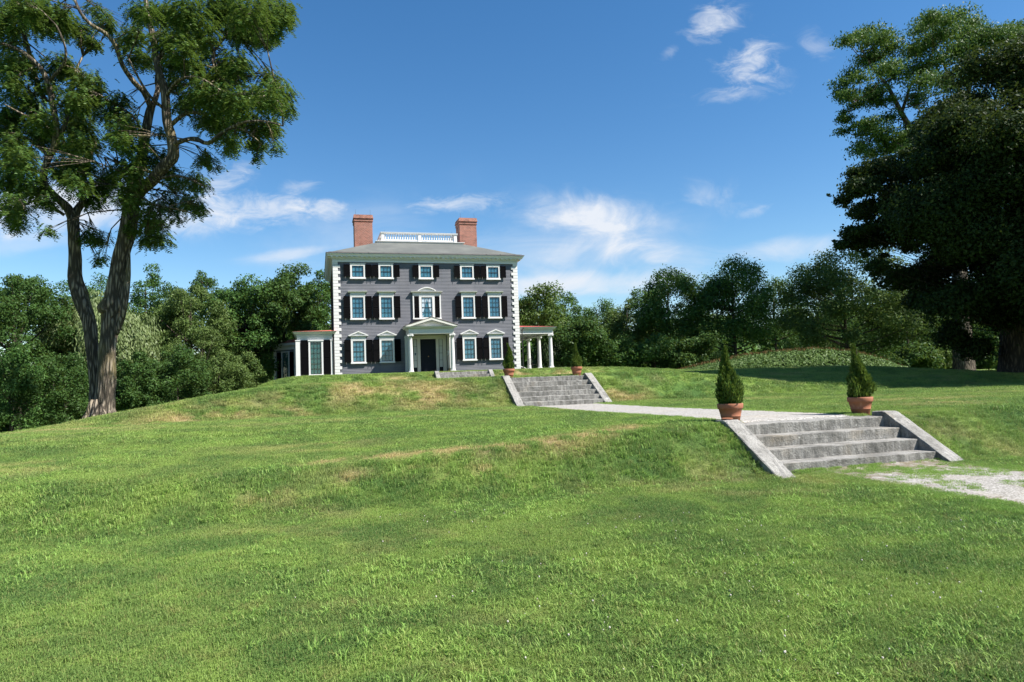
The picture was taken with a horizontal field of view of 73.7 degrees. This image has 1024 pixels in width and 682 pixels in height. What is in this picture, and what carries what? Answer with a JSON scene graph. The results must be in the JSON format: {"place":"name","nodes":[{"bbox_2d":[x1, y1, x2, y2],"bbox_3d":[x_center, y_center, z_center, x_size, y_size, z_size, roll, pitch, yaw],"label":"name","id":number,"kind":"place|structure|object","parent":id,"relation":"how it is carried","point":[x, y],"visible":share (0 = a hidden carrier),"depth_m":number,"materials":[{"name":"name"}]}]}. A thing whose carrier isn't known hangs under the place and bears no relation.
{"place":"outdoors","nodes":[
{"label":"outdoors","id":0,"kind":"place"},
{"bbox_2d":[0,365,1023,681],"bbox_3d":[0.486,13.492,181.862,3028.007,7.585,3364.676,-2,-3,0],"label":"lawn","id":1,"kind":"structure","parent":0,"point":[632,456],"depth_m":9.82,"materials":[{"name":"green plant"}]},
{"bbox_2d":[0,273,44,426],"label":"woodland tree","id":2,"kind":"object","parent":1,"relation":"on","point":[32,306],"visible":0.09,"depth_m":62.21,"materials":[{"name":"green plant"}]},
{"bbox_2d":[0,343,67,431],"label":"woodland shrub","id":3,"kind":"object","parent":1,"relation":"on","point":[24,371],"visible":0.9,"depth_m":37.65,"materials":[{"name":"green plant"}]},
{"bbox_2d":[0,273,84,431],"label":"woodland tree","id":4,"kind":"object","parent":1,"relation":"on","point":[11,299],"visible":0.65,"depth_m":45.88,"materials":[{"name":"green plant"}]},
{"bbox_2d":[0,351,88,429],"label":"woodland shrub","id":5,"kind":"object","parent":1,"relation":"on","point":[67,392],"visible":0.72,"depth_m":39.30,"materials":[{"name":"green plant"}]},
{"bbox_2d":[28,280,95,420],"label":"woodland tree","id":6,"kind":"object","parent":1,"relation":"on","point":[65,287],"visible":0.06,"depth_m":70.63,"materials":[{"name":"green plant"}]},
{"bbox_2d":[88,272,108,302],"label":"woodland tree","id":7,"kind":"object","parent":1,"relation":"on","point":[100,285],"visible":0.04,"depth_m":80.44,"materials":[{"name":"green plant"}]},
{"bbox_2d":[33,289,164,376],"bbox_3d":[-29.928,1.742,50.244,8.767,11.116,8.998,-2,-3,0],"label":"weeping willow","id":8,"kind":"object","parent":1,"relation":"on","point":[136,332],"visible":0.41,"depth_m":48.29,"materials":[{"name":"green plant"}]},
{"bbox_2d":[83,296,149,411],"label":"woodland tree","id":9,"kind":"object","parent":1,"relation":"on","point":[134,304],"visible":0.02,"depth_m":72.83,"materials":[{"name":"green plant"}]},
{"bbox_2d":[115,348,164,411],"bbox_3d":[-21.310,3.240,37.909,3.872,5.670,3.853,-2,-3,0],"label":"woodland shrub","id":10,"kind":"object","parent":1,"relation":"on","point":[127,398],"visible":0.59,"depth_m":37.35,"materials":[{"name":"green plant"}]},
{"bbox_2d":[127,263,171,325],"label":"woodland tree","id":11,"kind":"object","parent":1,"relation":"on","point":[152,280],"visible":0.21,"depth_m":74.44,"materials":[{"name":"green plant"}]},
{"bbox_2d":[0,0,304,418],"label":"locust tree","id":12,"kind":"object","parent":1,"relation":"on","point":[263,24],"visible":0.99,"depth_m":26.43,"materials":[{"name":"green plant"}]},
{"bbox_2d":[134,349,191,407],"bbox_3d":[-23.526,3.564,45.854,4.433,6.117,4.655,-2,-3,0],"label":"woodland shrub","id":13,"kind":"object","parent":1,"relation":"on","point":[163,353],"visible":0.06,"depth_m":45.81,"materials":[{"name":"green plant"}]},
{"bbox_2d":[135,280,196,389],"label":"woodland tree","id":14,"kind":"object","parent":1,"relation":"on","point":[158,303],"visible":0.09,"depth_m":68.62,"materials":[{"name":"green plant"}]},
{"bbox_2d":[136,343,215,403],"bbox_3d":[-20.246,2.970,40.810,4.809,5.813,4.841,-2,-3,0],"label":"woodland shrub","id":15,"kind":"object","parent":1,"relation":"on","point":[184,357],"visible":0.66,"depth_m":40.53,"materials":[{"name":"green plant"}]},
{"bbox_2d":[141,284,245,397],"bbox_3d":[-26.708,1.126,55.767,8.585,12.346,8.926,-2,-3,0],"label":"woodland tree","id":16,"kind":"object","parent":1,"relation":"on","point":[178,315],"visible":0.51,"depth_m":55.11,"materials":[{"name":"green plant"}]},
{"bbox_2d":[159,326,231,385],"bbox_3d":[-23.839,2.767,52.029,5.865,7.959,5.675,-2,-3,0],"label":"woodland shrub","id":17,"kind":"object","parent":1,"relation":"on","point":[206,332],"visible":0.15,"depth_m":52.29,"materials":[{"name":"green plant"}]},
{"bbox_2d":[180,270,219,353],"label":"woodland tree","id":18,"kind":"object","parent":1,"relation":"on","point":[205,281],"visible":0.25,"depth_m":76.07,"materials":[{"name":"green plant"}]},
{"bbox_2d":[194,285,243,390],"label":"woodland tree","id":19,"kind":"object","parent":1,"relation":"on","point":[222,294],"visible":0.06,"depth_m":69.75,"materials":[{"name":"green plant"}]},
{"bbox_2d":[187,351,253,396],"bbox_3d":[-19.256,2.939,44.917,4.471,4.895,4.587,-1,-3,-17],"label":"woodland shrub","id":20,"kind":"object","parent":1,"relation":"on","point":[235,371],"visible":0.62,"depth_m":44.59,"materials":[{"name":"green plant"}]},
{"bbox_2d":[195,273,286,376],"bbox_3d":[-23.924,0.161,60.316,7.898,12.348,7.881,-2,-3,0],"label":"woodland tree","id":21,"kind":"object","parent":1,"relation":"on","point":[242,298],"visible":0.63,"depth_m":59.06,"materials":[{"name":"green plant"}]},
{"bbox_2d":[217,349,267,391],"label":"woodland shrub","id":22,"kind":"object","parent":1,"relation":"on","point":[249,358],"visible":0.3,"depth_m":48.76,"materials":[{"name":"green plant"}]},
{"bbox_2d":[241,341,273,382],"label":"woodland shrub","id":23,"kind":"object","parent":1,"relation":"on","point":[266,379],"visible":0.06,"depth_m":66.75,"materials":[{"name":"green plant"}]},
{"bbox_2d":[247,297,294,380],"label":"woodland tree","id":24,"kind":"object","parent":1,"relation":"on","point":[269,374],"visible":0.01,"depth_m":70.27,"materials":[{"name":"green plant"}]},
{"bbox_2d":[239,262,320,358],"bbox_3d":[-21.038,-1.518,62.463,7.119,12.156,7.380,-4,-4,30],"label":"woodland tree","id":25,"kind":"object","parent":1,"relation":"on","point":[276,310],"visible":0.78,"depth_m":60.91,"materials":[{"name":"green plant"}]},
{"bbox_2d":[286,315,325,338],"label":"woodland tree","id":26,"kind":"object","parent":1,"relation":"on","point":[292,336],"visible":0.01,"depth_m":72.07,"materials":[{"name":"green plant"}]},
{"bbox_2d":[285,269,330,333],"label":"woodland tree","id":27,"kind":"object","parent":1,"relation":"on","point":[321,310],"visible":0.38,"depth_m":65.70,"materials":[{"name":"green plant"}]},
{"bbox_2d":[315,288,330,329],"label":"woodland tree","id":28,"kind":"object","parent":1,"relation":"on","point":[329,328],"visible":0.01,"depth_m":77.39,"materials":[{"name":"green plant"}]},
{"bbox_2d":[269,212,555,379],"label":"house","id":29,"kind":"structure","parent":1,"relation":"on","point":[412,305],"depth_m":52.16,"materials":[{"name":"grey paint"}]},
{"bbox_2d":[343,263,371,278],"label":"window","id":30,"kind":"structure","parent":29,"relation":"in","point":[352,270],"depth_m":50.89,"materials":[{"name":"white paint"}]},
{"bbox_2d":[344,291,371,319],"bbox_3d":[-11.429,-2.622,50.629,2.039,2.180,0.269,-1,-3,-16],"label":"window","id":31,"kind":"structure","parent":29,"relation":"in","point":[355,305],"depth_m":50.72,"materials":[{"name":"white paint"}]},
{"bbox_2d":[344,331,372,364],"bbox_3d":[-11.336,0.492,50.465,2.049,2.460,0.229,-1,-3,-16],"label":"window","id":32,"kind":"structure","parent":29,"relation":"in","point":[356,350],"depth_m":50.52,"materials":[{"name":"white paint"}]},
{"bbox_2d":[372,263,399,278],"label":"window","id":33,"kind":"structure","parent":29,"relation":"in","point":[382,270],"depth_m":51.45,"materials":[{"name":"white paint"}]},
{"bbox_2d":[373,291,400,319],"bbox_3d":[-9.399,-2.662,51.210,2.039,2.180,0.269,-1,-3,-16],"label":"window","id":34,"kind":"structure","parent":29,"relation":"in","point":[386,306],"depth_m":51.29,"materials":[{"name":"white paint"}]},
{"bbox_2d":[373,331,400,362],"bbox_3d":[-9.336,0.453,51.037,2.048,2.460,0.229,-1,-3,-16],"label":"window","id":35,"kind":"structure","parent":29,"relation":"in","point":[384,351],"depth_m":51.09,"materials":[{"name":"white paint"}]},
{"bbox_2d":[412,264,438,279],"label":"window","id":36,"kind":"structure","parent":29,"relation":"in","point":[423,271],"depth_m":52.29,"materials":[{"name":"white paint"}]},
{"bbox_2d":[411,287,442,318],"bbox_3d":[-6.479,-2.884,52.058,2.400,2.451,0.269,-1,-3,-16],"label":"window","id":37,"kind":"structure","parent":29,"relation":"in","point":[425,305],"depth_m":52.13,"materials":[{"name":"white paint"}]},
{"bbox_2d":[454,264,479,279],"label":"window","id":38,"kind":"structure","parent":29,"relation":"in","point":[464,271],"depth_m":53.16,"materials":[{"name":"white paint"}]},
{"bbox_2d":[455,291,481,318],"bbox_3d":[-3.373,-2.779,52.935,2.039,2.180,0.269,-1,-3,-16],"label":"window","id":39,"kind":"structure","parent":29,"relation":"in","point":[466,304],"depth_m":53.02,"materials":[{"name":"white paint"}]},
{"bbox_2d":[457,329,482,360],"bbox_3d":[-3.266,0.335,52.775,2.048,2.460,0.229,-1,-3,-16],"label":"window","id":40,"kind":"structure","parent":29,"relation":"in","point":[468,349],"depth_m":52.84,"materials":[{"name":"white paint"}]},
{"bbox_2d":[480,265,505,279],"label":"window","id":41,"kind":"structure","parent":29,"relation":"in","point":[490,272],"depth_m":53.74,"materials":[{"name":"white paint"}]},
{"bbox_2d":[482,291,507,318],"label":"window","id":42,"kind":"structure","parent":29,"relation":"in","point":[494,305],"depth_m":53.61,"materials":[{"name":"white paint"}]},
{"bbox_2d":[483,329,508,360],"bbox_3d":[-1.244,0.295,53.354,2.049,2.460,0.229,-1,-3,-16],"label":"window","id":43,"kind":"structure","parent":29,"relation":"in","point":[495,345],"depth_m":53.40,"materials":[{"name":"white paint"}]},
{"bbox_2d":[434,369,494,377],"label":"granite steps","id":44,"kind":"structure","parent":1,"relation":"on","point":[487,373],"depth_m":43.78,"materials":[{"name":"grey stone"}]},
{"bbox_2d":[0,307,993,432],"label":"wood","id":45,"kind":"object","parent":1,"relation":"on","point":[748,351],"visible":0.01,"depth_m":98.11,"materials":[{"name":"green plant"}]},
{"bbox_2d":[518,280,572,344],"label":"woodland tree","id":46,"kind":"object","parent":1,"relation":"on","point":[528,314],"visible":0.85,"depth_m":66.67,"materials":[{"name":"green plant"}]},
{"bbox_2d":[530,306,569,367],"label":"tree","id":47,"kind":"object","parent":1,"relation":"on","point":[545,354],"visible":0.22,"depth_m":69.80,"materials":[{"name":"green plant"}]},
{"bbox_2d":[501,373,611,405],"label":"granite steps","id":48,"kind":"structure","parent":1,"relation":"on","point":[550,390],"depth_m":26.25,"materials":[{"name":"grey stone"}]},
{"bbox_2d":[501,343,514,377],"bbox_3d":[-0.151,0.764,27.245,0.559,1.414,0.546,0,-4,-31],"label":"potted arborvitae","id":49,"kind":"object","parent":48,"relation":"on","point":[508,365],"visible":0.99,"depth_m":27.13,"materials":[{"name":"plant"}]},
{"bbox_2d":[570,343,582,374],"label":"potted arborvitae","id":50,"kind":"object","parent":48,"relation":"on","point":[576,364],"visible":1,"depth_m":27.89,"materials":[{"name":"plant"}]},
{"bbox_2d":[555,291,585,325],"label":"woodland tree","id":51,"kind":"object","parent":1,"relation":"on","point":[570,300],"visible":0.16,"depth_m":77.64,"materials":[{"name":"green plant"}]},
{"bbox_2d":[540,311,611,366],"bbox_3d":[6.734,0.339,63.732,6.779,6.508,6.522,-5,-5,43],"label":"woodland tree","id":52,"kind":"object","parent":1,"relation":"on","point":[588,336],"visible":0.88,"depth_m":62.10,"materials":[{"name":"green plant"}]},
{"bbox_2d":[573,296,619,354],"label":"woodland tree","id":53,"kind":"object","parent":1,"relation":"on","point":[604,306],"visible":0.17,"depth_m":85.75,"materials":[{"name":"green plant"}]},
{"bbox_2d":[582,333,648,367],"bbox_3d":[10.171,1.573,66.228,6.409,4.654,6.716,-4,-4,25],"label":"woodland shrub","id":54,"kind":"object","parent":1,"relation":"on","point":[614,358],"visible":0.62,"depth_m":64.84,"materials":[{"name":"green plant"}]},
{"bbox_2d":[598,296,659,345],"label":"woodland tree","id":55,"kind":"object","parent":1,"relation":"on","point":[622,320],"visible":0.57,"depth_m":73.08,"materials":[{"name":"green plant"}]},
{"bbox_2d":[618,332,681,368],"bbox_3d":[13.034,1.431,64.041,6.504,4.533,6.654,-2,-3,0],"label":"woodland shrub","id":56,"kind":"object","parent":1,"relation":"on","point":[650,349],"visible":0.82,"depth_m":62.93,"materials":[{"name":"green plant"}]},
{"bbox_2d":[628,264,715,367],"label":"woodland tree","id":57,"kind":"object","parent":1,"relation":"on","point":[652,307],"visible":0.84,"depth_m":68.36,"materials":[{"name":"green plant"}]},
{"bbox_2d":[659,330,721,368],"bbox_3d":[16.363,1.324,62.424,5.362,4.449,5.808,-2,-3,0],"label":"woodland shrub","id":58,"kind":"object","parent":1,"relation":"on","point":[696,344],"visible":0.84,"depth_m":61.21,"materials":[{"name":"green plant"}]},
{"bbox_2d":[657,308,731,368],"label":"woodland tree","id":59,"kind":"object","parent":1,"relation":"on","point":[715,349],"visible":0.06,"depth_m":87.41,"materials":[{"name":"green plant"}]},
{"bbox_2d":[539,403,859,422],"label":"gravel path","id":60,"kind":"structure","parent":1,"relation":"on","point":[752,416],"depth_m":16.31,"materials":[{"name":"grey gravel"}]},
{"bbox_2d":[683,251,781,355],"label":"woodland tree","id":61,"kind":"object","parent":1,"relation":"on","point":[716,293],"visible":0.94,"depth_m":66.87,"materials":[{"name":"green plant"}]},
{"bbox_2d":[745,275,812,349],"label":"woodland tree","id":62,"kind":"object","parent":1,"relation":"on","point":[780,332],"visible":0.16,"depth_m":79.19,"materials":[{"name":"green plant"}]},
{"bbox_2d":[678,346,907,369],"bbox_3d":[23.259,1.788,55.937,18.877,2.810,6.281,-2,-3,0],"label":"shrub mound","id":63,"kind":"object","parent":1,"relation":"on","point":[811,356],"visible":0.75,"depth_m":53.84,"materials":[{"name":"green plant"}]},
{"bbox_2d":[773,298,861,350],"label":"woodland tree","id":64,"kind":"object","parent":1,"relation":"on","point":[793,343],"visible":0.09,"depth_m":90.07,"materials":[{"name":"green plant"}]},
{"bbox_2d":[715,410,962,477],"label":"granite steps","id":65,"kind":"structure","parent":1,"relation":"on","point":[783,448],"depth_m":12.08,"materials":[{"name":"grey stone"}]},
{"bbox_2d":[761,241,926,353],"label":"woodland tree","id":66,"kind":"object","parent":1,"relation":"on","point":[827,280],"visible":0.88,"depth_m":65.95,"materials":[{"name":"green plant"}]},
{"bbox_2d":[828,298,908,357],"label":"woodland tree","id":67,"kind":"object","parent":1,"relation":"on","point":[863,349],"visible":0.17,"depth_m":89.25,"materials":[{"name":"green plant"}]},
{"bbox_2d":[856,293,951,354],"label":"woodland tree","id":68,"kind":"object","parent":1,"relation":"on","point":[889,340],"visible":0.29,"depth_m":68.89,"materials":[{"name":"green plant"}]},
{"bbox_2d":[882,341,944,368],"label":"woodland shrub","id":69,"kind":"object","parent":1,"relation":"on","point":[915,356],"visible":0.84,"depth_m":58.63,"materials":[{"name":"green plant"}]},
{"bbox_2d":[816,459,1023,508],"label":"gravel path","id":70,"kind":"structure","parent":1,"relation":"on","point":[1005,491],"depth_m":9.95,"materials":[{"name":"grey gravel"}]},
{"bbox_2d":[822,1,1023,369],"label":"locust tree","id":71,"kind":"object","parent":1,"relation":"on","point":[959,28],"visible":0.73,"depth_m":60.05,"materials":[{"name":"green plant"}]},
{"bbox_2d":[826,30,1023,372],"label":"beech tree","id":72,"kind":"object","parent":1,"relation":"on","point":[950,199],"visible":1,"depth_m":32.59,"materials":[{"name":"green plant"}]},
{"bbox_2d":[924,349,951,368],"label":"woodland shrub","id":73,"kind":"object","parent":1,"relation":"on","point":[947,361],"visible":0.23,"depth_m":64.90,"materials":[{"name":"green plant"}]},
{"bbox_2d":[899,318,998,366],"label":"woodland tree","id":74,"kind":"object","parent":1,"relation":"on","point":[985,331],"visible":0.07,"depth_m":72.01,"materials":[{"name":"green plant"}]},
{"bbox_2d":[972,323,999,368],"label":"woodland tree","id":75,"kind":"object","parent":1,"relation":"on","point":[988,334],"visible":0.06,"depth_m":68.88,"materials":[{"name":"green plant"}]},
{"bbox_2d":[975,351,997,369],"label":"woodland shrub","id":76,"kind":"object","parent":1,"relation":"on","point":[981,365],"visible":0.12,"depth_m":69.03,"materials":[{"name":"green plant"}]},
{"bbox_2d":[985,346,998,369],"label":"woodland shrub","id":77,"kind":"object","parent":1,"relation":"on","point":[994,361],"visible":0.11,"depth_m":64.66,"materials":[{"name":"green plant"}]},
{"bbox_2d":[0,0,1023,363],"label":"sky","id":78,"kind":"structure","parent":0,"point":[603,144],"materials":[{"name":"blue"}]},
{"bbox_2d":[713,345,743,419],"bbox_3d":[4.069,0.792,12.839,0.576,1.476,0.592,-5,-4,37],"label":"potted arborvitae","id":79,"kind":"object","parent":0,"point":[727,385],"visible":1,"depth_m":12.72,"materials":[{"name":"plant"}]},
{"bbox_2d":[845,343,876,414],"bbox_3d":[6.935,0.742,13.607,0.588,1.458,0.612,-5,-4,40],"label":"potted arborvitae","id":80,"kind":"object","parent":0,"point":[860,384],"visible":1,"depth_m":13.51,"materials":[{"name":"plant"}]}
]}

